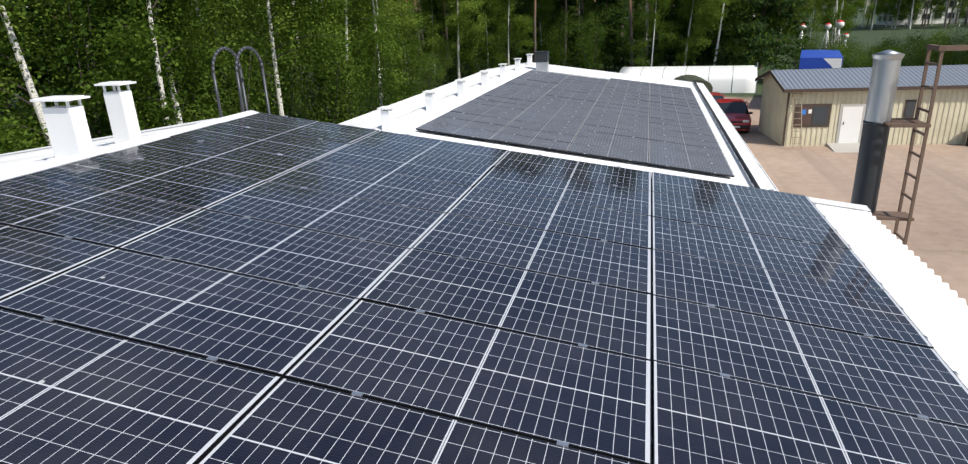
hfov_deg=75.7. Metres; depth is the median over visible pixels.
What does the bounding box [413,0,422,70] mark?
pine tree
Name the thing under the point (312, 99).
tree
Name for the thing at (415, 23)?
birch tree
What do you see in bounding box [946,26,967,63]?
bush
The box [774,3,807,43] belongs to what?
spruce tree
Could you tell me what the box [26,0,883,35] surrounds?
sky
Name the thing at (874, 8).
birch tree
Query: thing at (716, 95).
red car
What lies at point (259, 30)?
birch tree
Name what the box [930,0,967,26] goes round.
birch tree
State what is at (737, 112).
red car
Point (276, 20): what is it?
birch tree
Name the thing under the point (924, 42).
bush
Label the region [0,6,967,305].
ground
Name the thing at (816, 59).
box trailer
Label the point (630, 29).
pine tree
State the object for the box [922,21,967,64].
bush
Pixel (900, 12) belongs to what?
birch tree
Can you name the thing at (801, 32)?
ball tank
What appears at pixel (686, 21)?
spruce tree
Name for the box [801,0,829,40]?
birch tree
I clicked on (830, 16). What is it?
birch tree
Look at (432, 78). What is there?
tree
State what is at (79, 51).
birch tree
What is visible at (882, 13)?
birch tree
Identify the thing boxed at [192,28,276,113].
tree
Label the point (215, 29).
birch tree
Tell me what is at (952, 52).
bush
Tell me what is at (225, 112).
tree
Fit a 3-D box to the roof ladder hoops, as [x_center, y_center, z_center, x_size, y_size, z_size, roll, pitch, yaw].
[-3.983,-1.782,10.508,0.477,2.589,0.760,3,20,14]
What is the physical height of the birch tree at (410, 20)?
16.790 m
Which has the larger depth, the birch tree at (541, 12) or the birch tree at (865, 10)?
the birch tree at (865, 10)
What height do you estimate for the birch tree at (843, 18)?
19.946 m
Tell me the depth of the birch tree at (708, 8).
59.03 m
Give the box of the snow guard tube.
[693,81,760,188]
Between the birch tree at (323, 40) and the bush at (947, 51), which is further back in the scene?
the bush at (947, 51)
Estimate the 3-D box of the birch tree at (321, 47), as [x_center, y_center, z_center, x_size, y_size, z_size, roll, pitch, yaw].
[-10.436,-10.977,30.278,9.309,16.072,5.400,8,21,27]
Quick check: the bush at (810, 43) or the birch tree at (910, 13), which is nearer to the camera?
the bush at (810, 43)
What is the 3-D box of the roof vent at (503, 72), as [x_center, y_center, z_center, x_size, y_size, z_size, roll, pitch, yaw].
[0.880,-7.408,28.743,0.360,0.686,0.360,3,20,14]
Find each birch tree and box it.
[0,0,163,153]
[3,7,49,99]
[29,0,151,131]
[33,0,158,133]
[58,0,233,135]
[69,0,232,130]
[74,6,156,129]
[79,0,218,121]
[127,0,282,120]
[156,1,249,116]
[186,0,246,105]
[187,0,361,115]
[202,0,288,108]
[209,0,366,118]
[254,0,311,88]
[275,0,341,110]
[302,0,349,118]
[308,0,405,120]
[315,0,419,108]
[344,0,426,97]
[354,0,427,70]
[380,0,435,83]
[415,0,454,73]
[420,0,489,80]
[446,0,475,65]
[449,0,494,54]
[455,0,518,68]
[477,0,536,67]
[494,0,539,59]
[520,0,560,62]
[554,0,607,53]
[618,0,676,64]
[623,0,684,66]
[633,0,660,38]
[647,0,697,39]
[663,0,720,65]
[678,0,759,65]
[734,0,772,50]
[765,0,823,69]
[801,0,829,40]
[809,0,858,43]
[809,0,858,46]
[823,0,866,44]
[849,1,866,25]
[856,0,879,26]
[862,0,890,29]
[870,0,887,26]
[875,0,909,27]
[881,0,910,28]
[891,0,921,26]
[897,0,927,28]
[903,0,922,27]
[914,0,950,25]
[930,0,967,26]
[956,0,967,26]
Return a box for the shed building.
[755,64,967,152]
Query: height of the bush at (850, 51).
4.890 m
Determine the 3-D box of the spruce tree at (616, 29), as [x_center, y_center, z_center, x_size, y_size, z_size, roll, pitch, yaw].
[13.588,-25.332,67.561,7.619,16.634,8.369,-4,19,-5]
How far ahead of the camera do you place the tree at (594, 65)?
63.84 m
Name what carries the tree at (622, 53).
on the ground
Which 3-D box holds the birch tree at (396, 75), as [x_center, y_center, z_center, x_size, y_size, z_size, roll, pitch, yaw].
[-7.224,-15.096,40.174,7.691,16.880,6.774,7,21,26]
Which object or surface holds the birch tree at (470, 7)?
on the ground
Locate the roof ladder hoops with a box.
[211,46,270,117]
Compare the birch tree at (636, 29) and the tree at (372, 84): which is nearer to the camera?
the tree at (372, 84)
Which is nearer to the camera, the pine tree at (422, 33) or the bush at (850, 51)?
the bush at (850, 51)
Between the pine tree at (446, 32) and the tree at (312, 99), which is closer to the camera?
the tree at (312, 99)
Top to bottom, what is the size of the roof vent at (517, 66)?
0.686 m
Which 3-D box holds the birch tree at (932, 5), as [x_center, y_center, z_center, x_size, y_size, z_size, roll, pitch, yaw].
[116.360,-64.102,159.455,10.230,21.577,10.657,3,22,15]
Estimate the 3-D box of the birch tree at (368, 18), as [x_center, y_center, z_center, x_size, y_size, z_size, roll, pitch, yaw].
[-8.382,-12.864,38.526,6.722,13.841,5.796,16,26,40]
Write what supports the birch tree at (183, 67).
on the ground
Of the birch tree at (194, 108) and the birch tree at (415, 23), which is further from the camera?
the birch tree at (415, 23)
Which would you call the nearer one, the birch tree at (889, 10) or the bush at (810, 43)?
the bush at (810, 43)
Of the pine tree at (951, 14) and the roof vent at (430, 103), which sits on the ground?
the pine tree at (951, 14)
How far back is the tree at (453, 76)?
67.09 m
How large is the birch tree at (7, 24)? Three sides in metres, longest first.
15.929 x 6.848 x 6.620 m
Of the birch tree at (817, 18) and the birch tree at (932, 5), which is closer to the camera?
the birch tree at (817, 18)
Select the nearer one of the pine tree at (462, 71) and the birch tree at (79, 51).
the birch tree at (79, 51)
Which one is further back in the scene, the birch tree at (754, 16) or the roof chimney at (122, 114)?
the birch tree at (754, 16)
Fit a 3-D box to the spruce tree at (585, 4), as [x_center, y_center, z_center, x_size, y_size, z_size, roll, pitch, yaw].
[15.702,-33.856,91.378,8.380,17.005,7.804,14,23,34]
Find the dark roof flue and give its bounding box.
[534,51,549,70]
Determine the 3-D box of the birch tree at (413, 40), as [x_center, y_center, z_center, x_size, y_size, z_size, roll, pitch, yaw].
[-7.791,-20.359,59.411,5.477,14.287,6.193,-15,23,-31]
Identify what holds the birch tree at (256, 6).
on the ground
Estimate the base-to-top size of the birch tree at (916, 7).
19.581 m
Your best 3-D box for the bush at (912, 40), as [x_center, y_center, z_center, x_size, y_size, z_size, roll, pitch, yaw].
[38.436,-15.534,54.797,4.430,5.530,4.116,-8,19,-12]
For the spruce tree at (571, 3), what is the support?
on the ground
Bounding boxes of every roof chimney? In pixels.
[30,95,93,160]
[94,81,141,145]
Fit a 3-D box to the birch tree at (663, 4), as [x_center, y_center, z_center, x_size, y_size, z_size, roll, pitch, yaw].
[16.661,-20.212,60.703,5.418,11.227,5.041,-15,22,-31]
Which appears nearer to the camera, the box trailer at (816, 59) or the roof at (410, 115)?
the roof at (410, 115)
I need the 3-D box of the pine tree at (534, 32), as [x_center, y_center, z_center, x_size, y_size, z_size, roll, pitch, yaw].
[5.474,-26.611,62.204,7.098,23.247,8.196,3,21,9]
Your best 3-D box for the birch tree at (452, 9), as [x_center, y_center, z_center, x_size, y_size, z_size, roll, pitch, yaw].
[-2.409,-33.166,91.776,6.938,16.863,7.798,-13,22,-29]
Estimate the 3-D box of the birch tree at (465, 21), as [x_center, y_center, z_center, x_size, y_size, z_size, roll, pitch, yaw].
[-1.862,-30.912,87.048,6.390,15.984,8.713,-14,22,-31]
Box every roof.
[0,110,967,462]
[339,62,778,190]
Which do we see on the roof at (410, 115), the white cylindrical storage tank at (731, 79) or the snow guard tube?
the snow guard tube
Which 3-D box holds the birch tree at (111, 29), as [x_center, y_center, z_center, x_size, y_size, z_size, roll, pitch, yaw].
[-21.962,-13.656,38.013,6.834,17.006,9.430,-14,22,-30]
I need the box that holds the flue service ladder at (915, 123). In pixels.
[872,44,967,244]
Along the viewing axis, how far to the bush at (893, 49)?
48.71 m
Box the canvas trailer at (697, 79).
[674,75,712,91]
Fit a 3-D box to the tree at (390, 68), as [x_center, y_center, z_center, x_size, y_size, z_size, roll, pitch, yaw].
[-7.957,-11.644,45.767,5.059,7.485,6.340,0,19,9]
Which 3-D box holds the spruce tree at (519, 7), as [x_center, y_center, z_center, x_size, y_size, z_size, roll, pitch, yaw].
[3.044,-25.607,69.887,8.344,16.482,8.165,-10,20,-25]
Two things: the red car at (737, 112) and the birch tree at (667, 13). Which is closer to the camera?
the red car at (737, 112)
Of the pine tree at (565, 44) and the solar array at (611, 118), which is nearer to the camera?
the solar array at (611, 118)
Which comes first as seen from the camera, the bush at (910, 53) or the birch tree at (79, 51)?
the birch tree at (79, 51)
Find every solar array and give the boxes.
[0,112,967,463]
[416,69,734,176]
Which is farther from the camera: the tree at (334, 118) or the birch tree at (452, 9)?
the birch tree at (452, 9)
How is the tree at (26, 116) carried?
on the ground
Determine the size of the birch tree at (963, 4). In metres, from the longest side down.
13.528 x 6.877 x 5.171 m
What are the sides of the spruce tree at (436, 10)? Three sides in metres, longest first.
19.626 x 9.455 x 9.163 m
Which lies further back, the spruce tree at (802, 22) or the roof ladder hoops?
the spruce tree at (802, 22)
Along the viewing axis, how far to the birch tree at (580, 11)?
83.76 m
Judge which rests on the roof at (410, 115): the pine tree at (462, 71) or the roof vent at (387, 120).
the roof vent at (387, 120)
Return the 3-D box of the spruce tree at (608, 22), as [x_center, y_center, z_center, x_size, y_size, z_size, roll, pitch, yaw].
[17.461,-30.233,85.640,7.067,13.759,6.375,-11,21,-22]
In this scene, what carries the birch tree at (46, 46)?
on the ground
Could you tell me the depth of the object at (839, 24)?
83.89 m
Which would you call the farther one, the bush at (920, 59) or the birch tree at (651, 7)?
the birch tree at (651, 7)
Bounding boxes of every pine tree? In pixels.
[1,82,19,133]
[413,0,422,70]
[418,0,426,64]
[443,5,448,66]
[456,7,464,77]
[533,0,536,62]
[564,0,566,65]
[581,0,584,67]
[629,0,633,66]
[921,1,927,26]
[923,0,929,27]
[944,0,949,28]
[948,0,954,24]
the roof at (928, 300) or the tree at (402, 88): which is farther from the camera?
the tree at (402, 88)
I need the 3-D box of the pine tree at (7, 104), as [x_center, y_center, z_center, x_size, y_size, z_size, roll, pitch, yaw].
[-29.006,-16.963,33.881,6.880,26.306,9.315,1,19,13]
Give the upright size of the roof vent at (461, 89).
0.686 m
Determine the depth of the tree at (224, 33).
29.59 m
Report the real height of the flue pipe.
6.300 m
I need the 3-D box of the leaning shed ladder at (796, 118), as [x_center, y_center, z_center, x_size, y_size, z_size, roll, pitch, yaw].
[15.724,-5.644,31.309,0.455,2.767,0.925,0,19,8]
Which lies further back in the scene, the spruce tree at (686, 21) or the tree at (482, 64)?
the spruce tree at (686, 21)
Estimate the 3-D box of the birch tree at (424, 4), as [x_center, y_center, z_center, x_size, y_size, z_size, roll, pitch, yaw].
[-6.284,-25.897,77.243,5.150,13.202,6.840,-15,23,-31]
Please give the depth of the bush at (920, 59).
51.76 m
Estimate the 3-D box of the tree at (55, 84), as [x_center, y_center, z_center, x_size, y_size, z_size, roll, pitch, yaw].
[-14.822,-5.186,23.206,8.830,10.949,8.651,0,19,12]
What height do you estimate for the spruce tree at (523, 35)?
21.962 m
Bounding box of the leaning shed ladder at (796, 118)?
[792,92,801,148]
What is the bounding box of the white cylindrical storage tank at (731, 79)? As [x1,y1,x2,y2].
[619,62,757,92]
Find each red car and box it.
[710,92,724,99]
[715,99,752,131]
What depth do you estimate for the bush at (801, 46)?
57.39 m
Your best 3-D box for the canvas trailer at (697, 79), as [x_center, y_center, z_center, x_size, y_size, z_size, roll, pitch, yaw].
[15.266,-10.202,45.684,2.240,2.140,5.400,1,19,9]
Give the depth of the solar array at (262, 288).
4.27 m
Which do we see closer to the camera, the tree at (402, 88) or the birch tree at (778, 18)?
the tree at (402, 88)
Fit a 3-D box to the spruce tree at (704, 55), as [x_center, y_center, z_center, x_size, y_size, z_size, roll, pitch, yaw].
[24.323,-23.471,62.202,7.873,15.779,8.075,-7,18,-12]
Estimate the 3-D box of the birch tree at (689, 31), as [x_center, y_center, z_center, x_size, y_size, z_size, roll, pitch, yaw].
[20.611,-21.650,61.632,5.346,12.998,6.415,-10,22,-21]
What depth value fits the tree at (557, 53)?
64.34 m
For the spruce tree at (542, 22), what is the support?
on the ground
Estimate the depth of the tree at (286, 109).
34.36 m
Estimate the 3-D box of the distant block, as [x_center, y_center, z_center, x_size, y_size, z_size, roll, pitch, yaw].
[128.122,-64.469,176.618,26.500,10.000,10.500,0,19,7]
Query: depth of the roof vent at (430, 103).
19.20 m
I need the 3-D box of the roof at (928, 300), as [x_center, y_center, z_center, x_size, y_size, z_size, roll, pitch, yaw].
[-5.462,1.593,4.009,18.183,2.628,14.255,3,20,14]
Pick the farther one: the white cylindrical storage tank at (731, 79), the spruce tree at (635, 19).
the spruce tree at (635, 19)
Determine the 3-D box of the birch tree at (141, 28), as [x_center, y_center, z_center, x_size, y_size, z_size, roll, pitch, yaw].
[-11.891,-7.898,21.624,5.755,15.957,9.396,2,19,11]
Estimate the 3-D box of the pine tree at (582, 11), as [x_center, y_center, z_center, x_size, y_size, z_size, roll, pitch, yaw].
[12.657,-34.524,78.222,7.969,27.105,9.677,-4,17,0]
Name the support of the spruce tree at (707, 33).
on the ground
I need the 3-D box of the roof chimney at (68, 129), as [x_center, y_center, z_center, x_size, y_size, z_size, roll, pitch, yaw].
[-5.100,-1.259,7.648,0.540,0.791,0.340,3,20,14]
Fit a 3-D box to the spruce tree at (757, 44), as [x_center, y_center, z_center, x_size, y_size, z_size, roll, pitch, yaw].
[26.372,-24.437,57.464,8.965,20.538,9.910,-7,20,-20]
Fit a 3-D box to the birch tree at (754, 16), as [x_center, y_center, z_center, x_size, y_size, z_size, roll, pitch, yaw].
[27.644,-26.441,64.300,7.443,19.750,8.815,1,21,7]
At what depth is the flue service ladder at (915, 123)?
9.00 m
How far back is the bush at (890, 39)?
60.58 m
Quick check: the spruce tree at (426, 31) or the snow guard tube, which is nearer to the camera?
the snow guard tube
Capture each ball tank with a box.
[795,23,805,48]
[819,23,831,49]
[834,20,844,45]
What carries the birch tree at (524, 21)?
on the ground
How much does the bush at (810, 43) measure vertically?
5.907 m
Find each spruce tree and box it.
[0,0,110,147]
[417,0,454,55]
[420,0,455,55]
[450,0,496,71]
[475,0,543,69]
[479,1,545,60]
[538,2,555,50]
[541,0,586,64]
[571,0,608,52]
[573,0,641,70]
[589,0,628,50]
[625,3,649,43]
[640,0,694,66]
[672,0,743,65]
[673,0,697,48]
[684,0,760,67]
[705,0,811,72]
[766,1,813,40]
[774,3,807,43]
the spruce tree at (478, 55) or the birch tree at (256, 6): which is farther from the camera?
the spruce tree at (478, 55)
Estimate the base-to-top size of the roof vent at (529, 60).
0.686 m
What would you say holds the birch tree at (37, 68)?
on the ground
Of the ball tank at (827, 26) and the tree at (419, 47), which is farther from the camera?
the ball tank at (827, 26)
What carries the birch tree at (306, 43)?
on the ground
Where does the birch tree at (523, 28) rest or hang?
on the ground
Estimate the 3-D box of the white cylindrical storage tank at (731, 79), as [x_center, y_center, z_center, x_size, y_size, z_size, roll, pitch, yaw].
[18.451,-14.138,56.569,11.570,2.200,6.469,5,20,20]
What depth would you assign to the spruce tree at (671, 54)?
68.69 m
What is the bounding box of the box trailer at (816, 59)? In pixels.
[799,50,842,68]
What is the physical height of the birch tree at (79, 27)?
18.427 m
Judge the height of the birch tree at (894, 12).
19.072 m
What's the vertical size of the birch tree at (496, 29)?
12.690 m
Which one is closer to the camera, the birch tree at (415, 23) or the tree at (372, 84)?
the tree at (372, 84)
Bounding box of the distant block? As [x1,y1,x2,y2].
[876,0,967,24]
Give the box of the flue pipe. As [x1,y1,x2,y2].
[851,50,904,212]
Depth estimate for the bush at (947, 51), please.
49.21 m
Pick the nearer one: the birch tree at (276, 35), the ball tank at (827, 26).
the birch tree at (276, 35)
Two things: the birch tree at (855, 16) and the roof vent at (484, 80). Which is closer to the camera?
the roof vent at (484, 80)
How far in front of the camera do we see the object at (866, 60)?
48.28 m
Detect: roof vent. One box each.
[377,106,397,132]
[422,90,438,112]
[455,79,467,97]
[479,70,489,87]
[498,63,507,78]
[514,58,521,71]
[526,54,533,65]
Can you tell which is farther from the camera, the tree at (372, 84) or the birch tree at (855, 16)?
the birch tree at (855, 16)
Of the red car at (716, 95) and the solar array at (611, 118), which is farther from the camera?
the red car at (716, 95)
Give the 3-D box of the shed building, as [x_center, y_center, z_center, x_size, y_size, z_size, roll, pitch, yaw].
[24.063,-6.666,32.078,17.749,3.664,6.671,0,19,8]

